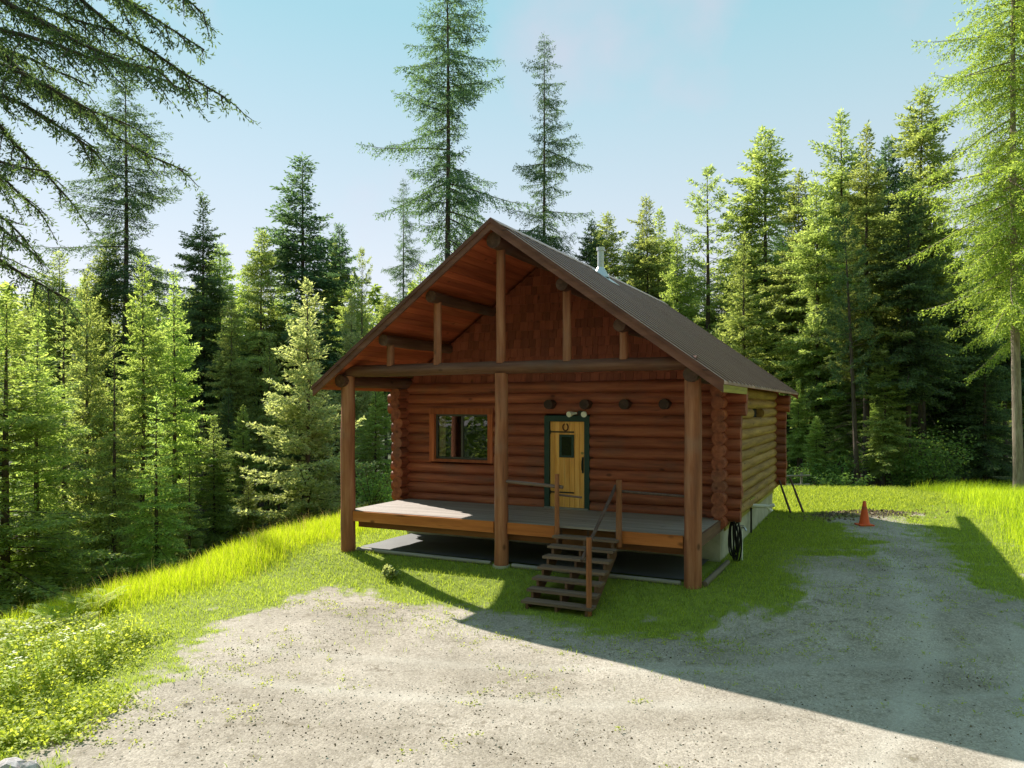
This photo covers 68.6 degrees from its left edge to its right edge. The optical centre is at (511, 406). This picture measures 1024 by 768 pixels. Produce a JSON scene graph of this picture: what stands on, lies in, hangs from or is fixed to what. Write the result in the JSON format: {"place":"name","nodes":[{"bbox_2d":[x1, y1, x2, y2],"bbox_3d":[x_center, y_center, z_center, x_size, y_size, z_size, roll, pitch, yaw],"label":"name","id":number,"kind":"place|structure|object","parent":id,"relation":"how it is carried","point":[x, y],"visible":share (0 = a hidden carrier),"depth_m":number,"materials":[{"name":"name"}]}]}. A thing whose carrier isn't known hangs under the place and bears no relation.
{"place":"outdoors","nodes":[
{"label":"outdoors","id":0,"kind":"place"},
{"bbox_2d":[1,502,384,637],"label":"tall grass","id":1,"kind":"structure","parent":0,"point":[162,581],"depth_m":16.05,"materials":[{"name":"plant"}]},
{"bbox_2d":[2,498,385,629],"bbox_3d":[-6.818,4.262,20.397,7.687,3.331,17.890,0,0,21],"label":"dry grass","id":2,"kind":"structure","parent":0,"point":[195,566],"depth_m":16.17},
{"bbox_2d":[0,413,1023,767],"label":"ground","id":3,"kind":"structure","parent":0,"point":[434,667],"depth_m":10.11,"materials":[{"name":"gravel"}]},
{"bbox_2d":[0,650,26,694],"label":"flowering weed","id":4,"kind":"object","parent":3,"relation":"on","point":[12,678],"visible":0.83,"depth_m":9.16,"materials":[{"name":"green plant"}]},
{"bbox_2d":[0,757,26,767],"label":"rock","id":5,"kind":"object","parent":3,"relation":"on","point":[14,762],"visible":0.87,"depth_m":7.42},
{"bbox_2d":[0,614,55,636],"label":"fern","id":6,"kind":"object","parent":3,"relation":"on","point":[15,620],"visible":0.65,"depth_m":11.80,"materials":[{"name":"green plant"}]},
{"bbox_2d":[0,309,57,507],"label":"conifer","id":7,"kind":"object","parent":3,"relation":"on","point":[29,332],"visible":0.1,"depth_m":45.08,"materials":[{"name":"green plant"}]},
{"bbox_2d":[26,621,60,685],"bbox_3d":[-5.934,3.189,9.580,0.431,0.846,0.408,0,0,0],"label":"flowering weed","id":8,"kind":"object","parent":3,"relation":"on","point":[41,666],"visible":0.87,"depth_m":9.52,"materials":[{"name":"green plant"}]},
{"bbox_2d":[0,309,101,614],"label":"conifer","id":9,"kind":"object","parent":3,"relation":"on","point":[49,477],"visible":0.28,"depth_m":21.41,"materials":[{"name":"green plant"}]},
{"bbox_2d":[19,597,90,620],"bbox_3d":[-7.559,3.439,12.527,1.145,0.251,0.965,0,0,-41],"label":"fern","id":10,"kind":"object","parent":3,"relation":"on","point":[51,612],"visible":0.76,"depth_m":12.63,"materials":[{"name":"green plant"}]},
{"bbox_2d":[12,288,115,588],"bbox_3d":[-14.132,1.252,23.530,3.093,10.003,3.172,0,0,-30],"label":"conifer","id":11,"kind":"object","parent":3,"relation":"on","point":[65,506],"visible":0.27,"depth_m":23.40,"materials":[{"name":"green plant"}]},
{"bbox_2d":[8,251,122,500],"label":"conifer","id":12,"kind":"object","parent":3,"relation":"on","point":[57,352],"visible":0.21,"depth_m":47.92,"materials":[{"name":"green plant"}]},
{"bbox_2d":[0,292,146,622],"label":"conifer","id":13,"kind":"object","parent":3,"relation":"on","point":[12,593],"visible":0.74,"depth_m":18.93,"materials":[{"name":"green plant"}]},
{"bbox_2d":[30,335,135,550],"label":"conifer","id":14,"kind":"object","parent":3,"relation":"on","point":[76,463],"visible":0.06,"depth_m":30.60,"materials":[{"name":"green plant"}]},
{"bbox_2d":[29,265,139,568],"bbox_3d":[-14.767,0.683,26.078,3.747,11.231,3.712,0,0,-31],"label":"conifer","id":15,"kind":"object","parent":3,"relation":"on","point":[95,405],"visible":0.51,"depth_m":25.84,"materials":[{"name":"green plant"}]},
{"bbox_2d":[48,592,121,610],"bbox_3d":[-7.415,3.414,13.075,1.135,0.286,1.023,0,0,-25],"label":"fern","id":16,"kind":"object","parent":3,"relation":"on","point":[72,602],"visible":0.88,"depth_m":13.11,"materials":[{"name":"green plant"}]},
{"bbox_2d":[0,601,173,766],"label":"leafy weeds","id":17,"kind":"object","parent":3,"relation":"on","point":[26,731],"visible":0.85,"depth_m":9.58,"materials":[{"name":"green plant"}]},
{"bbox_2d":[66,238,144,440],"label":"conifer","id":18,"kind":"object","parent":3,"relation":"on","point":[108,311],"visible":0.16,"depth_m":53.18,"materials":[{"name":"green plant"}]},
{"bbox_2d":[72,318,152,584],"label":"conifer","id":19,"kind":"object","parent":3,"relation":"on","point":[114,479],"visible":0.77,"depth_m":24.37,"materials":[{"name":"green plant"}]},
{"bbox_2d":[29,67,220,454],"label":"conifer","id":20,"kind":"object","parent":3,"relation":"on","point":[127,288],"visible":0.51,"depth_m":52.65,"materials":[{"name":"green plant"}]},
{"bbox_2d":[0,0,258,342],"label":"larch tree","id":21,"kind":"object","parent":3,"relation":"on","point":[29,81],"visible":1,"depth_m":9.34,"materials":[{"name":"green plant"}]},
{"bbox_2d":[99,304,169,486],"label":"conifer","id":22,"kind":"object","parent":3,"relation":"on","point":[124,377],"visible":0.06,"depth_m":49.35,"materials":[{"name":"green plant"}]},
{"bbox_2d":[85,251,185,580],"bbox_3d":[-13.579,0.331,27.068,3.715,12.017,4.180,0,0,-2],"label":"conifer","id":23,"kind":"object","parent":3,"relation":"on","point":[141,407],"visible":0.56,"depth_m":26.90,"materials":[{"name":"green plant"}]},
{"bbox_2d":[105,392,197,583],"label":"conifer","id":24,"kind":"object","parent":3,"relation":"on","point":[157,538],"visible":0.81,"depth_m":22.79,"materials":[{"name":"green plant"}]},
{"bbox_2d":[115,337,197,474],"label":"conifer","id":25,"kind":"object","parent":3,"relation":"on","point":[149,434],"visible":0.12,"depth_m":35.54,"materials":[{"name":"green plant"}]},
{"bbox_2d":[138,263,177,453],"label":"conifer","id":26,"kind":"object","parent":3,"relation":"on","point":[159,320],"visible":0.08,"depth_m":60.49,"materials":[{"name":"green plant"}]},
{"bbox_2d":[120,268,227,558],"bbox_3d":[-13.246,0.447,28.994,3.753,11.727,3.870,0,0,27],"label":"conifer","id":27,"kind":"object","parent":3,"relation":"on","point":[184,392],"visible":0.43,"depth_m":28.95,"materials":[{"name":"green plant"}]},
{"bbox_2d":[146,377,222,535],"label":"conifer","id":28,"kind":"object","parent":3,"relation":"on","point":[181,410],"visible":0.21,"depth_m":33.61,"materials":[{"name":"green plant"}]},
{"bbox_2d":[162,450,213,568],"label":"conifer","id":29,"kind":"object","parent":3,"relation":"on","point":[189,542],"visible":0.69,"depth_m":25.88,"materials":[{"name":"green plant"}]},
{"bbox_2d":[163,191,251,511],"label":"conifer","id":30,"kind":"object","parent":3,"relation":"on","point":[203,359],"visible":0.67,"depth_m":42.51,"materials":[{"name":"green plant"}]},
{"bbox_2d":[180,414,247,555],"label":"conifer","id":31,"kind":"object","parent":3,"relation":"on","point":[214,535],"visible":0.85,"depth_m":29.37,"materials":[{"name":"green plant"}]},
{"bbox_2d":[188,243,251,471],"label":"conifer","id":32,"kind":"object","parent":3,"relation":"on","point":[224,270],"visible":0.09,"depth_m":57.75,"materials":[{"name":"green plant"}]},
{"bbox_2d":[195,388,252,536],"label":"conifer","id":33,"kind":"object","parent":3,"relation":"on","point":[227,407],"visible":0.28,"depth_m":34.52,"materials":[{"name":"green plant"}]},
{"bbox_2d":[195,265,263,450],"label":"conifer","id":34,"kind":"object","parent":3,"relation":"on","point":[243,287],"visible":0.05,"depth_m":45.05,"materials":[{"name":"green plant"}]},
{"bbox_2d":[194,299,265,529],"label":"conifer","id":35,"kind":"object","parent":3,"relation":"on","point":[230,368],"visible":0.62,"depth_m":35.75,"materials":[{"name":"green plant"}]},
{"bbox_2d":[208,405,281,547],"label":"conifer","id":36,"kind":"object","parent":3,"relation":"on","point":[234,461],"visible":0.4,"depth_m":31.80,"materials":[{"name":"green plant"}]},
{"bbox_2d":[227,477,267,543],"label":"conifer","id":37,"kind":"object","parent":3,"relation":"on","point":[246,522],"visible":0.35,"depth_m":26.90,"materials":[{"name":"green plant"}]},
{"bbox_2d":[200,228,302,510],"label":"conifer","id":38,"kind":"object","parent":3,"relation":"on","point":[257,344],"visible":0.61,"depth_m":40.76,"materials":[{"name":"green plant"}]},
{"bbox_2d":[233,335,295,529],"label":"conifer","id":39,"kind":"object","parent":3,"relation":"on","point":[270,359],"visible":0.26,"depth_m":35.92,"materials":[{"name":"green plant"}]},
{"bbox_2d":[256,394,296,528],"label":"conifer","id":40,"kind":"object","parent":3,"relation":"on","point":[270,446],"visible":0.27,"depth_m":32.66,"materials":[{"name":"green plant"}]},
{"bbox_2d":[268,382,324,523],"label":"conifer","id":41,"kind":"object","parent":3,"relation":"on","point":[289,456],"visible":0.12,"depth_m":30.71,"materials":[{"name":"green plant"}]},
{"bbox_2d":[225,276,378,536],"bbox_3d":[-7.731,0.551,27.854,5.482,10.955,5.430,0,0,25],"label":"conifer","id":42,"kind":"object","parent":3,"relation":"on","point":[311,429],"visible":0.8,"depth_m":27.52,"materials":[{"name":"green plant"}]},
{"bbox_2d":[223,152,389,502],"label":"conifer","id":43,"kind":"object","parent":3,"relation":"on","point":[293,253],"visible":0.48,"depth_m":43.14,"materials":[{"name":"green plant"}]},
{"bbox_2d":[317,223,361,483],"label":"conifer","id":44,"kind":"object","parent":3,"relation":"on","point":[344,241],"visible":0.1,"depth_m":51.76,"materials":[{"name":"green plant"}]},
{"bbox_2d":[313,243,376,487],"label":"conifer","id":45,"kind":"object","parent":3,"relation":"on","point":[336,303],"visible":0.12,"depth_m":51.19,"materials":[{"name":"green plant"}]},
{"bbox_2d":[320,299,388,509],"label":"conifer","id":46,"kind":"object","parent":3,"relation":"on","point":[361,402],"visible":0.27,"depth_m":37.77,"materials":[{"name":"green plant"}]},
{"bbox_2d":[324,275,388,487],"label":"conifer","id":47,"kind":"object","parent":3,"relation":"on","point":[343,310],"visible":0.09,"depth_m":45.62,"materials":[{"name":"green plant"}]},
{"bbox_2d":[341,246,374,478],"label":"conifer","id":48,"kind":"object","parent":3,"relation":"on","point":[366,280],"visible":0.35,"depth_m":41.92,"materials":[{"name":"green plant"}]},
{"bbox_2d":[338,458,392,506],"bbox_3d":[-4.450,2.595,24.406,2.221,1.999,2.012,0,0,-35],"label":"leafy shrub","id":49,"kind":"object","parent":3,"relation":"on","point":[371,497],"visible":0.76,"depth_m":24.30,"materials":[{"name":"green plant"}]},
{"bbox_2d":[355,391,391,506],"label":"conifer","id":50,"kind":"object","parent":3,"relation":"on","point":[373,450],"visible":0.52,"depth_m":34.81,"materials":[{"name":"green plant"}]},
{"bbox_2d":[368,292,394,464],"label":"conifer","id":51,"kind":"object","parent":3,"relation":"on","point":[383,311],"visible":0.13,"depth_m":52.44,"materials":[{"name":"green plant"}]},
{"bbox_2d":[374,179,433,418],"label":"conifer","id":52,"kind":"object","parent":3,"relation":"on","point":[415,261],"visible":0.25,"depth_m":54.81,"materials":[{"name":"green plant"}]},
{"bbox_2d":[356,547,491,564],"bbox_3d":[-1.978,3.234,16.317,3.451,0.098,0.102,0,0,27],"label":"edging log","id":53,"kind":"object","parent":3,"relation":"on","point":[438,557],"visible":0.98,"depth_m":16.23,"materials":[{"name":"grey wood"}]},
{"bbox_2d":[354,0,530,322],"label":"conifer","id":54,"kind":"object","parent":3,"relation":"on","point":[446,110],"visible":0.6,"depth_m":59.68,"materials":[{"name":"green plant"}]},
{"bbox_2d":[0,280,1011,461],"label":"wood","id":55,"kind":"object","parent":3,"relation":"on","point":[370,293],"visible":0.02,"depth_m":68.26,"materials":[{"name":"plant"}]},
{"bbox_2d":[361,533,708,579],"bbox_3d":[0.344,3.220,16.568,7.500,0.029,2.120,0,0,26],"label":"ground sheet","id":56,"kind":"object","parent":3,"relation":"on","point":[656,565],"visible":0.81,"depth_m":16.45,"materials":[{"name":"grey plastic"}]},
{"bbox_2d":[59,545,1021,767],"bbox_3d":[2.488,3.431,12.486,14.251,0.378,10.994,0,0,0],"label":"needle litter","id":57,"kind":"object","parent":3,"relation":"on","point":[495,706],"visible":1,"depth_m":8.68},
{"bbox_2d":[58,550,1023,767],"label":"gravel sprigs","id":58,"kind":"object","parent":3,"relation":"on","point":[566,632],"visible":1,"depth_m":11.14,"materials":[{"name":"green plant"}]},
{"bbox_2d":[501,32,595,257],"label":"conifer","id":59,"kind":"object","parent":3,"relation":"on","point":[538,229],"visible":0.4,"depth_m":54.63,"materials":[{"name":"green plant"}]},
{"bbox_2d":[75,527,1023,767],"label":"gravel stones","id":60,"kind":"object","parent":3,"relation":"on","point":[608,681],"visible":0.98,"depth_m":9.70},
{"bbox_2d":[311,217,798,616],"bbox_3d":[2.226,-0.115,20.410,9.140,8.230,14.647,0,0,26],"label":"log cabin","id":61,"kind":"object","parent":3,"relation":"on","point":[556,401],"visible":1,"depth_m":16.86,"materials":[{"name":"wood"}]},
{"bbox_2d":[428,408,494,463],"bbox_3d":[-1.237,0.700,18.638,1.840,1.340,0.216,0,0,26],"label":"window","id":62,"kind":"structure","parent":61,"relation":"in","point":[436,415],"depth_m":18.69,"materials":[{"name":"brown"}]},
{"bbox_2d":[544,421,587,509],"bbox_3d":[1.279,1.344,17.369,1.080,2.008,0.230,0,0,26],"label":"door","id":63,"kind":"structure","parent":61,"relation":"in","point":[566,438],"depth_m":17.35,"materials":[{"name":"yellow wood"}]},
{"bbox_2d":[728,521,741,561],"bbox_3d":[4.721,2.829,15.863,0.206,0.893,0.292,0,0,-8],"label":"garden hose","id":64,"kind":"object","parent":61,"relation":"hanging from","point":[737,542],"visible":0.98,"depth_m":15.81,"materials":[{"name":"black rubber"}]},
{"bbox_2d":[574,218,611,274],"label":"conifer","id":65,"kind":"object","parent":3,"relation":"on","point":[588,256],"visible":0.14,"depth_m":51.80,"materials":[{"name":"green plant"}]},
{"bbox_2d":[511,563,680,585],"bbox_3d":[1.555,3.238,14.550,3.450,0.099,0.103,0,0,26],"label":"edging log","id":66,"kind":"object","parent":3,"relation":"on","point":[639,578],"visible":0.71,"depth_m":14.21,"materials":[{"name":"grey wood"}]},
{"bbox_2d":[588,210,632,283],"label":"conifer","id":67,"kind":"object","parent":3,"relation":"on","point":[610,239],"visible":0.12,"depth_m":60.15,"materials":[{"name":"green plant"}]},
{"bbox_2d":[618,194,684,300],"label":"conifer","id":68,"kind":"object","parent":3,"relation":"on","point":[654,289],"visible":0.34,"depth_m":57.40,"materials":[{"name":"green plant"}]},
{"bbox_2d":[632,206,702,317],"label":"conifer","id":69,"kind":"object","parent":3,"relation":"on","point":[667,244],"visible":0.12,"depth_m":61.69,"materials":[{"name":"green plant"}]},
{"bbox_2d":[659,222,698,318],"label":"conifer","id":70,"kind":"object","parent":3,"relation":"on","point":[683,310],"visible":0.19,"depth_m":53.60,"materials":[{"name":"green plant"}]},
{"bbox_2d":[671,164,741,341],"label":"conifer","id":71,"kind":"object","parent":3,"relation":"on","point":[698,263],"visible":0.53,"depth_m":54.72,"materials":[{"name":"green plant"}]},
{"bbox_2d":[695,270,747,345],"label":"conifer","id":72,"kind":"object","parent":3,"relation":"on","point":[715,313],"visible":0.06,"depth_m":59.62,"materials":[{"name":"green plant"}]},
{"bbox_2d":[710,231,790,463],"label":"conifer","id":73,"kind":"object","parent":3,"relation":"on","point":[743,335],"visible":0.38,"depth_m":45.75,"materials":[{"name":"green plant"}]},
{"bbox_2d":[698,125,823,450],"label":"conifer","id":74,"kind":"object","parent":3,"relation":"on","point":[749,219],"visible":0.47,"depth_m":51.73,"materials":[{"name":"green plant"}]},
{"bbox_2d":[759,223,801,443],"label":"conifer","id":75,"kind":"object","parent":3,"relation":"on","point":[774,238],"visible":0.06,"depth_m":58.42,"materials":[{"name":"green plant"}]},
{"bbox_2d":[749,237,830,473],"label":"conifer","id":76,"kind":"object","parent":3,"relation":"on","point":[791,464],"visible":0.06,"depth_m":50.51,"materials":[{"name":"green plant"}]},
{"bbox_2d":[756,168,833,470],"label":"conifer","id":77,"kind":"object","parent":3,"relation":"on","point":[782,305],"visible":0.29,"depth_m":47.84,"materials":[{"name":"green plant"}]},
{"bbox_2d":[786,463,814,487],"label":"leafy shrub","id":78,"kind":"object","parent":3,"relation":"on","point":[795,480],"visible":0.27,"depth_m":34.74,"materials":[{"name":"green plant"}]},
{"bbox_2d":[786,380,819,477],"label":"conifer","id":79,"kind":"object","parent":3,"relation":"on","point":[799,435],"visible":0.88,"depth_m":38.49,"materials":[{"name":"green plant"}]},
{"bbox_2d":[800,416,834,486],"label":"conifer","id":80,"kind":"object","parent":3,"relation":"on","point":[816,455],"visible":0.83,"depth_m":36.35,"materials":[{"name":"green plant"}]},
{"bbox_2d":[767,177,870,484],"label":"conifer","id":81,"kind":"object","parent":3,"relation":"on","point":[812,388],"visible":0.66,"depth_m":43.45,"materials":[{"name":"green plant"}]},
{"bbox_2d":[801,450,863,485],"bbox_3d":[15.112,3.274,36.067,2.944,2.525,2.631,0,0,0],"label":"leafy shrub","id":82,"kind":"object","parent":3,"relation":"on","point":[838,470],"visible":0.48,"depth_m":35.61,"materials":[{"name":"green plant"}]},
{"bbox_2d":[778,108,891,474],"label":"conifer","id":83,"kind":"object","parent":3,"relation":"on","point":[838,178],"visible":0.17,"depth_m":45.57,"materials":[{"name":"green plant"}]},
{"bbox_2d":[814,366,862,479],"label":"conifer","id":84,"kind":"object","parent":3,"relation":"on","point":[838,436],"visible":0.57,"depth_m":40.98,"materials":[{"name":"green plant"}]},
{"bbox_2d":[821,395,862,484],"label":"conifer","id":85,"kind":"object","parent":3,"relation":"on","point":[839,451],"visible":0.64,"depth_m":41.06,"materials":[{"name":"green plant"}]},
{"bbox_2d":[808,469,876,487],"bbox_3d":[14.956,3.442,33.549,2.348,1.290,2.911,0,0,-33],"label":"leafy shrub","id":86,"kind":"object","parent":3,"relation":"on","point":[837,479],"visible":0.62,"depth_m":33.56,"materials":[{"name":"green plant"}]},
{"bbox_2d":[818,201,883,483],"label":"pine tree","id":87,"kind":"object","parent":3,"relation":"on","point":[863,327],"visible":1,"depth_m":35.44,"materials":[{"name":"green plant"}]},
{"bbox_2d":[803,200,937,485],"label":"conifer","id":88,"kind":"object","parent":3,"relation":"on","point":[824,399],"visible":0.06,"depth_m":42.13,"materials":[{"name":"green plant"}]},
{"bbox_2d":[766,505,980,522],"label":"soil clods","id":89,"kind":"object","parent":3,"relation":"on","point":[875,512],"visible":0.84,"depth_m":21.94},
{"bbox_2d":[803,120,947,487],"bbox_3d":[17.956,-4.575,37.499,5.762,19.400,6.157,0,0,-35],"label":"conifer","id":90,"kind":"object","parent":3,"relation":"on","point":[880,323],"visible":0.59,"depth_m":37.08,"materials":[{"name":"green plant"}]},
{"bbox_2d":[827,211,943,486],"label":"conifer","id":91,"kind":"object","parent":3,"relation":"on","point":[878,479],"visible":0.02,"depth_m":42.30,"materials":[{"name":"green plant"}]},
{"bbox_2d":[847,341,925,487],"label":"conifer","id":92,"kind":"object","parent":3,"relation":"on","point":[885,430],"visible":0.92,"depth_m":35.22,"materials":[{"name":"green plant"}]},
{"bbox_2d":[837,135,943,486],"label":"conifer","id":93,"kind":"object","parent":3,"relation":"on","point":[895,177],"visible":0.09,"depth_m":42.73,"materials":[{"name":"green plant"}]},
{"bbox_2d":[877,450,941,487],"bbox_3d":[18.446,3.104,34.944,2.742,2.660,3.017,0,0,23],"label":"leafy shrub","id":94,"kind":"object","parent":3,"relation":"on","point":[896,479],"visible":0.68,"depth_m":34.72,"materials":[{"name":"green plant"}]},
{"bbox_2d":[847,83,985,486],"bbox_3d":[21.216,-5.841,38.862,6.990,22.114,7.712,0,0,10],"label":"conifer","id":95,"kind":"object","parent":3,"relation":"on","point":[913,133],"visible":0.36,"depth_m":38.62,"materials":[{"name":"green plant"}]},
{"bbox_2d":[855,170,980,485],"bbox_3d":[19.255,-3.168,35.860,5.592,16.412,6.516,0,0,17],"label":"conifer","id":96,"kind":"object","parent":3,"relation":"on","point":[916,373],"visible":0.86,"depth_m":35.39,"materials":[{"name":"green plant"}]},
{"bbox_2d":[897,399,942,484],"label":"conifer","id":97,"kind":"object","parent":3,"relation":"on","point":[913,417],"visible":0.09,"depth_m":40.15,"materials":[{"name":"green plant"}]},
{"bbox_2d":[873,418,981,485],"bbox_3d":[19.339,2.411,34.547,4.693,3.916,4.525,0,0,-18],"label":"leafy shrub","id":98,"kind":"object","parent":3,"relation":"on","point":[939,461],"visible":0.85,"depth_m":34.24,"materials":[{"name":"green plant"}]},
{"bbox_2d":[896,0,1023,490],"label":"larch tree","id":99,"kind":"object","parent":3,"relation":"on","point":[1012,304],"visible":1,"depth_m":27.67,"materials":[{"name":"plant"}]},
{"bbox_2d":[911,271,1023,483],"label":"conifer","id":100,"kind":"object","parent":3,"relation":"on","point":[965,403],"visible":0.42,"depth_m":39.56,"materials":[{"name":"green plant"}]},
{"bbox_2d":[938,287,1023,486],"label":"conifer","id":101,"kind":"object","parent":3,"relation":"on","point":[986,467],"visible":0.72,"depth_m":36.77,"materials":[{"name":"green plant"}]},
{"bbox_2d":[956,0,1023,384],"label":"larch tree","id":102,"kind":"object","parent":3,"relation":"on","point":[1002,349],"visible":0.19,"depth_m":29.12,"materials":[{"name":"plant"}]},
{"bbox_2d":[980,266,1023,460],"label":"conifer","id":103,"kind":"object","parent":3,"relation":"on","point":[1022,379],"visible":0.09,"depth_m":52.69,"materials":[{"name":"green plant"}]},
{"bbox_2d":[0,495,1023,767],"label":"lawn grass","id":104,"kind":"structure","parent":0,"point":[780,523],"depth_m":14.72,"materials":[{"name":"plant"}]},
{"bbox_2d":[0,0,1023,335],"label":"sky","id":105,"kind":"structure","parent":0,"point":[657,93],"materials":[{"name":"blue"}]},
{"bbox_2d":[771,484,1022,512],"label":"meadow grass","id":106,"kind":"structure","parent":0,"point":[897,495],"depth_m":25.95,"materials":[{"name":"plant"}]},
{"bbox_2d":[896,478,1023,557],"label":"tall grass","id":107,"kind":"structure","parent":0,"point":[964,490],"depth_m":22.23,"materials":[{"name":"plant"}]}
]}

